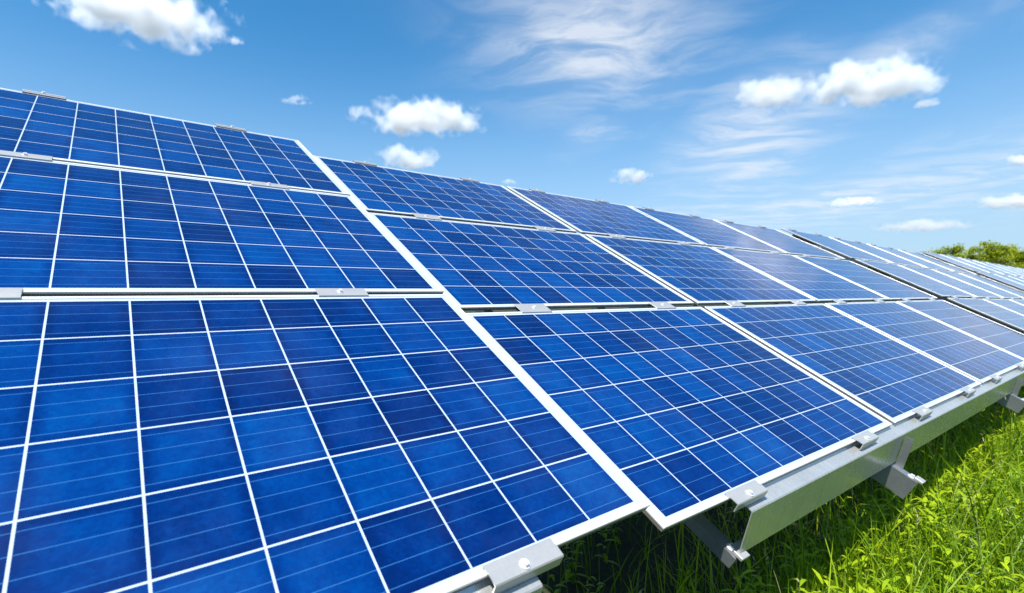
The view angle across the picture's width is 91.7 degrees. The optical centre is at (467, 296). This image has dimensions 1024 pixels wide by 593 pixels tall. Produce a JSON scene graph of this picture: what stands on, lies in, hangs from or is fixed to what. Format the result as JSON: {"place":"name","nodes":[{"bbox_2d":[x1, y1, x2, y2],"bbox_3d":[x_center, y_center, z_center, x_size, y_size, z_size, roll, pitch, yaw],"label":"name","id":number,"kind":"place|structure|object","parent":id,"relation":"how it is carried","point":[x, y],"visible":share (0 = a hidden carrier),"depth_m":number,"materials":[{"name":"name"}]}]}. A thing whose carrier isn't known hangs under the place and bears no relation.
{"place":"outdoors","nodes":[
{"label":"outdoors","id":0,"kind":"place"},
{"bbox_2d":[0,0,1023,264],"label":"sky","id":1,"kind":"structure","parent":0,"point":[895,124],"materials":[{"name":"blue"}]},
{"bbox_2d":[464,297,1023,592],"bbox_3d":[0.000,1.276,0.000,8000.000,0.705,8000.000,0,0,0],"label":"ground","id":2,"kind":"structure","parent":0,"point":[626,547],"depth_m":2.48,"materials":[{"name":"green plant"}]},
{"bbox_2d":[0,89,563,592],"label":"mounting frame","id":3,"kind":"object","parent":2,"relation":"on","point":[520,571],"visible":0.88,"depth_m":0.93,"materials":[{"name":"metal"}]},
{"bbox_2d":[0,88,350,195],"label":"solar panel","id":4,"kind":"object","parent":3,"relation":"attached to","point":[64,130],"visible":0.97,"depth_m":2.39,"materials":[{"name":"blue glass"}]},
{"bbox_2d":[0,155,443,296],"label":"solar panel","id":5,"kind":"object","parent":3,"relation":"attached to","point":[71,229],"visible":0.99,"depth_m":1.68,"materials":[{"name":"blue glass"}]},
{"bbox_2d":[0,294,649,592],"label":"solar panel","id":6,"kind":"object","parent":3,"relation":"on","point":[412,443],"visible":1,"depth_m":1.01,"materials":[{"name":"blue glass"}]},
{"bbox_2d":[557,539,591,587],"bbox_3d":[0.476,1.180,2.235,0.174,0.282,0.153,0,0,0],"label":"weed plant","id":7,"kind":"object","parent":2,"relation":"on","point":[569,573],"visible":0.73,"depth_m":2.22,"materials":[{"name":"green plant"}]},
{"bbox_2d":[353,160,1023,567],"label":"mounting frame","id":8,"kind":"object","parent":2,"relation":"on","point":[775,506],"visible":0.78,"depth_m":1.92,"materials":[{"name":"metal"}]},
{"bbox_2d":[314,156,576,232],"bbox_3d":[-0.133,-0.703,3.491,1.653,0.032,0.992,0,30,-35],"label":"solar panel","id":9,"kind":"object","parent":8,"relation":"attached to","point":[379,189],"visible":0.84,"depth_m":3.36,"materials":[{"name":"blue glass"}]},
{"bbox_2d":[368,212,693,310],"bbox_3d":[0.382,-0.192,2.754,1.653,0.033,0.992,0,30,-35],"label":"solar panel","id":10,"kind":"object","parent":8,"relation":"attached to","point":[466,266],"visible":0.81,"depth_m":2.60,"materials":[{"name":"blue glass"}]},
{"bbox_2d":[507,186,704,245],"bbox_3d":[1.263,-0.710,4.463,1.653,0.034,0.992,0,30,-35],"label":"solar panel","id":11,"kind":"object","parent":8,"relation":"attached to","point":[587,216],"visible":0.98,"depth_m":4.34,"materials":[{"name":"blue glass"}]},
{"bbox_2d":[466,307,891,531],"bbox_3d":[0.898,0.320,2.017,1.653,0.033,0.992,0,30,-35],"label":"solar panel","id":12,"kind":"object","parent":8,"relation":"attached to","point":[676,416],"visible":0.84,"depth_m":1.81,"materials":[{"name":"blue glass"}]},
{"bbox_2d":[585,234,816,304],"bbox_3d":[1.778,-0.198,3.727,1.653,0.033,0.992,0,30,-35],"label":"solar panel","id":13,"kind":"object","parent":8,"relation":"attached to","point":[701,275],"visible":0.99,"depth_m":3.59,"materials":[{"name":"blue glass"}]},
{"bbox_2d":[630,206,787,253],"bbox_3d":[2.659,-0.716,5.436,1.653,0.034,0.992,0,30,-35],"label":"solar panel","id":14,"kind":"object","parent":8,"relation":"attached to","point":[710,232],"visible":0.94,"depth_m":5.34,"materials":[{"name":"blue glass"}]},
{"bbox_2d":[716,220,844,259],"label":"solar panel","id":15,"kind":"object","parent":8,"relation":"attached to","point":[784,242],"visible":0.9,"depth_m":6.33,"materials":[{"name":"blue glass"}]},
{"bbox_2d":[711,247,888,301],"bbox_3d":[3.174,-0.205,4.700,1.653,0.034,0.992,0,30,-35],"label":"solar panel","id":16,"kind":"object","parent":8,"relation":"attached to","point":[818,284],"visible":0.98,"depth_m":4.59,"materials":[{"name":"blue glass"}]},
{"bbox_2d":[704,303,981,424],"bbox_3d":[2.294,0.314,2.990,1.653,0.032,0.992,0,30,-35],"label":"solar panel","id":17,"kind":"object","parent":8,"relation":"attached to","point":[888,378],"visible":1,"depth_m":2.83,"materials":[{"name":"blue glass"}]},
{"bbox_2d":[793,255,937,299],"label":"solar panel","id":18,"kind":"object","parent":8,"relation":"attached to","point":[876,282],"visible":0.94,"depth_m":5.58,"materials":[{"name":"blue glass"}]},
{"bbox_2d":[825,301,1023,383],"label":"solar panel","id":19,"kind":"object","parent":8,"relation":"attached to","point":[981,361],"visible":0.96,"depth_m":3.84,"materials":[{"name":"blue glass"}]},
{"bbox_2d":[896,300,1023,358],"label":"solar panel","id":20,"kind":"object","parent":8,"relation":"on","point":[999,336],"visible":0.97,"depth_m":4.86,"materials":[{"name":"blue glass"}]},
{"bbox_2d":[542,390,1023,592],"bbox_3d":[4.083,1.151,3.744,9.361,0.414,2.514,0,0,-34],"label":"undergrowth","id":21,"kind":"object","parent":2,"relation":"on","point":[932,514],"visible":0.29,"depth_m":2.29,"materials":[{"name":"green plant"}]},
{"bbox_2d":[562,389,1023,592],"bbox_3d":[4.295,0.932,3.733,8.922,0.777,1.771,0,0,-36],"label":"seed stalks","id":22,"kind":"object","parent":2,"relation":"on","point":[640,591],"visible":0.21,"depth_m":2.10,"materials":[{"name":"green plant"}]},
{"bbox_2d":[763,541,832,592],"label":"weed plant","id":23,"kind":"object","parent":2,"relation":"on","point":[796,563],"visible":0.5,"depth_m":1.98,"materials":[{"name":"green plant"}]},
{"bbox_2d":[833,519,882,576],"bbox_3d":[1.751,1.177,2.197,0.208,0.344,0.194,0,0,42],"label":"weed plant","id":24,"kind":"object","parent":2,"relation":"on","point":[852,526],"visible":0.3,"depth_m":2.19,"materials":[{"name":"green plant"}]},
{"bbox_2d":[789,229,1023,333],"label":"mounting frame","id":25,"kind":"object","parent":2,"relation":"on","point":[916,287],"visible":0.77,"depth_m":7.26,"materials":[{"name":"metal"}]},
{"bbox_2d":[781,228,893,263],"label":"solar panel","id":26,"kind":"object","parent":25,"relation":"attached to","point":[841,248],"visible":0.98,"depth_m":7.30,"materials":[{"name":"blue glass"}]},
{"bbox_2d":[830,237,927,267],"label":"solar panel","id":27,"kind":"object","parent":25,"relation":"attached to","point":[883,254],"visible":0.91,"depth_m":8.31,"materials":[{"name":"blue glass"}]},
{"bbox_2d":[869,244,954,271],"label":"solar panel","id":28,"kind":"object","parent":25,"relation":"attached to","point":[915,259],"visible":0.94,"depth_m":9.28,"materials":[{"name":"blue glass"}]},
{"bbox_2d":[855,259,976,297],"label":"solar panel","id":29,"kind":"object","parent":25,"relation":"attached to","point":[934,286],"visible":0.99,"depth_m":6.55,"materials":[{"name":"blue glass"}]},
{"bbox_2d":[898,249,977,274],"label":"solar panel","id":30,"kind":"object","parent":25,"relation":"attached to","point":[941,263],"visible":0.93,"depth_m":10.24,"materials":[{"name":"blue glass"}]},
{"bbox_2d":[900,265,1003,298],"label":"solar panel","id":31,"kind":"object","parent":25,"relation":"attached to","point":[978,292],"visible":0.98,"depth_m":7.56,"materials":[{"name":"blue glass"}]},
{"bbox_2d":[933,269,1022,298],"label":"solar panel","id":32,"kind":"object","parent":25,"relation":"attached to","point":[984,286],"visible":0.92,"depth_m":8.53,"materials":[{"name":"blue glass"}]},
{"bbox_2d":[947,298,1023,330],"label":"solar panel","id":33,"kind":"object","parent":25,"relation":"on","point":[999,313],"visible":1,"depth_m":5.90,"materials":[{"name":"blue glass"}]},
{"bbox_2d":[961,273,1023,297],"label":"solar panel","id":34,"kind":"object","parent":25,"relation":"attached to","point":[999,285],"visible":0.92,"depth_m":9.52,"materials":[{"name":"blue glass"}]},
{"bbox_2d":[984,299,1023,314],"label":"solar panel","id":35,"kind":"object","parent":25,"relation":"on","point":[1011,305],"visible":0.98,"depth_m":6.97,"materials":[{"name":"blue glass"}]},
{"bbox_2d":[1009,299,1023,304],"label":"solar panel","id":36,"kind":"object","parent":25,"relation":"attached to","point":[1020,301],"visible":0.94,"depth_m":7.84,"materials":[{"name":"blue glass"}]},
{"bbox_2d":[914,489,953,517],"bbox_3d":[2.382,1.169,2.539,0.206,0.360,0.203,0,0,-32],"label":"weed plant","id":37,"kind":"object","parent":2,"relation":"on","point":[934,493],"visible":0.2,"depth_m":2.53,"materials":[{"name":"green plant"}]},
{"bbox_2d":[925,247,948,299],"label":"tree","id":38,"kind":"object","parent":2,"relation":"on","point":[938,251],"visible":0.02,"depth_m":59.63,"materials":[{"name":"green plant"}]},
{"bbox_2d":[935,243,984,297],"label":"tree","id":39,"kind":"object","parent":2,"relation":"on","point":[955,250],"visible":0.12,"depth_m":61.51,"materials":[{"name":"green plant"}]},
{"bbox_2d":[936,522,986,570],"bbox_3d":[2.176,1.155,2.194,0.195,0.331,0.186,0,0,-43],"label":"weed plant","id":40,"kind":"object","parent":2,"relation":"on","point":[963,539],"visible":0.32,"depth_m":2.17,"materials":[{"name":"green plant"}]},
{"bbox_2d":[923,251,1023,298],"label":"mounting frame","id":41,"kind":"object","parent":2,"relation":"on","point":[978,271],"visible":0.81,"depth_m":12.49,"materials":[{"name":"metal"}]},
{"bbox_2d":[920,251,989,272],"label":"solar panel","id":42,"kind":"object","parent":41,"relation":"attached to","point":[958,263],"visible":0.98,"depth_m":11.24,"materials":[{"name":"blue glass"}]},
{"bbox_2d":[941,254,1004,274],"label":"solar panel","id":43,"kind":"object","parent":41,"relation":"attached to","point":[975,265],"visible":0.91,"depth_m":12.32,"materials":[{"name":"blue glass"}]},
{"bbox_2d":[958,257,1015,275],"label":"solar panel","id":44,"kind":"object","parent":41,"relation":"attached to","point":[989,267],"visible":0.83,"depth_m":13.30,"materials":[{"name":"blue glass"}]},
{"bbox_2d":[974,260,1023,276],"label":"solar panel","id":45,"kind":"object","parent":41,"relation":"attached to","point":[1002,269],"visible":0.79,"depth_m":14.27,"materials":[{"name":"blue glass"}]},
{"bbox_2d":[976,272,1023,289],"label":"solar panel","id":46,"kind":"object","parent":41,"relation":"attached to","point":[1005,280],"visible":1,"depth_m":10.56,"materials":[{"name":"blue glass"}]},
{"bbox_2d":[987,262,1023,275],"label":"solar panel","id":47,"kind":"object","parent":41,"relation":"attached to","point":[1017,272],"visible":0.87,"depth_m":15.31,"materials":[{"name":"blue glass"}]},
{"bbox_2d":[996,274,1023,284],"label":"solar panel","id":48,"kind":"object","parent":41,"relation":"attached to","point":[1013,279],"visible":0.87,"depth_m":11.73,"materials":[{"name":"blue glass"}]},
{"bbox_2d":[998,264,1023,272],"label":"solar panel","id":49,"kind":"object","parent":41,"relation":"attached to","point":[1012,268],"visible":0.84,"depth_m":16.31,"materials":[{"name":"blue glass"}]},
{"bbox_2d":[1008,275,1023,280],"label":"solar panel","id":50,"kind":"object","parent":41,"relation":"attached to","point":[1020,278],"visible":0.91,"depth_m":12.70,"materials":[{"name":"blue glass"}]},
{"bbox_2d":[959,240,1023,298],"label":"tree","id":51,"kind":"object","parent":2,"relation":"on","point":[990,250],"visible":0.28,"depth_m":57.24,"materials":[{"name":"green plant"}]},
{"bbox_2d":[984,452,1008,475],"bbox_3d":[3.425,1.175,3.217,0.173,0.330,0.184,0,0,0],"label":"weed plant","id":52,"kind":"object","parent":2,"relation":"on","point":[1000,457],"visible":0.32,"depth_m":3.20,"materials":[{"name":"green plant"}]},
{"bbox_2d":[978,243,1023,299],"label":"tree","id":53,"kind":"object","parent":2,"relation":"on","point":[1013,248],"visible":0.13,"depth_m":59.12,"materials":[{"name":"green plant"}]},
{"bbox_2d":[1007,250,1023,267],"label":"tree","id":54,"kind":"object","parent":2,"relation":"on","point":[1021,255],"visible":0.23,"depth_m":58.09,"materials":[{"name":"green plant"}]}
]}

